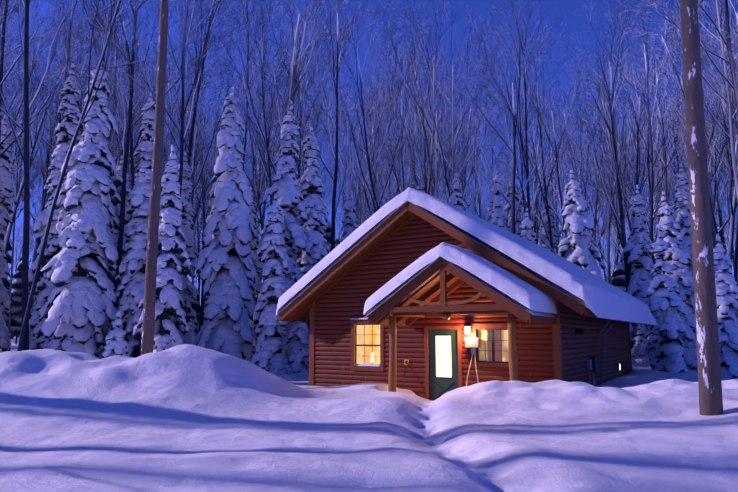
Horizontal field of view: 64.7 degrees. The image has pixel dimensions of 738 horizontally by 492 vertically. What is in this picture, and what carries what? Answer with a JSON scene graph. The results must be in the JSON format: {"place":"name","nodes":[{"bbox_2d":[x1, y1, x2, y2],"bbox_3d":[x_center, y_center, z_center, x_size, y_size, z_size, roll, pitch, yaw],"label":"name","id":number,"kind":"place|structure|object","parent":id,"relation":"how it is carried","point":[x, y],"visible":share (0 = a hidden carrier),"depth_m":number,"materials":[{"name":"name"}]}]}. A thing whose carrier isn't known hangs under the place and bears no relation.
{"place":"outdoors","nodes":[
{"label":"outdoors","id":0,"kind":"place"},
{"bbox_2d":[0,326,737,491],"bbox_3d":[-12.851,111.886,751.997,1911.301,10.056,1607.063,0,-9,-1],"label":"snow ground","id":1,"kind":"structure","parent":0,"point":[186,418],"depth_m":8.96,"materials":[{"name":"white snow"}]},
{"bbox_2d":[2,220,633,348],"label":"firs","id":2,"kind":"object","parent":1,"relation":"on","point":[618,279],"visible":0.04,"depth_m":52.22,"materials":[{"name":"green plant"}]},
{"bbox_2d":[1,89,727,367],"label":"conifer trunks","id":3,"kind":"object","parent":1,"relation":"on","point":[136,353],"depth_m":25.14,"materials":[{"name":"brown plant"}]},
{"bbox_2d":[0,0,737,356],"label":"bare trees","id":4,"kind":"object","parent":1,"relation":"on","point":[124,142],"visible":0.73,"depth_m":40.35,"materials":[{"name":"brown plant"}]},
{"bbox_2d":[0,60,737,380],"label":"snow-covered evergreens","id":5,"kind":"object","parent":1,"relation":"on","point":[76,313],"visible":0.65,"depth_m":25.71,"materials":[{"name":"white snow"}]},
{"bbox_2d":[140,0,722,415],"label":"trunks","id":6,"kind":"object","parent":1,"relation":"on","point":[709,370],"visible":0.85,"depth_m":10.22,"materials":[{"name":"brown plant"}]},
{"bbox_2d":[278,201,643,400],"bbox_3d":[4.142,2.473,21.167,9.522,6.171,14.575,-5,-10,31],"label":"cabin","id":7,"kind":"object","parent":1,"relation":"on","point":[438,328],"visible":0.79,"depth_m":16.59,"materials":[{"name":"brown wood"}]},
{"bbox_2d":[356,363,379,366],"bbox_3d":[-0.023,3.585,17.566,0.870,0.074,0.062,-5,-10,31],"label":"window sill","id":8,"kind":"structure","parent":7,"relation":"attached to","point":[361,364],"depth_m":17.55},
{"bbox_2d":[363,242,556,317],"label":"porch roof snow","id":9,"kind":"structure","parent":7,"relation":"on","point":[505,283],"depth_m":14.11,"materials":[{"name":"white snow"}]},
{"bbox_2d":[276,187,656,324],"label":"roof snow","id":10,"kind":"structure","parent":7,"relation":"on","point":[597,296],"depth_m":16.45,"materials":[{"name":"white snow"}]},
{"bbox_2d":[0,0,737,304],"label":"sky","id":11,"kind":"structure","parent":0,"point":[573,23],"materials":[{"name":"blue"}]}
]}

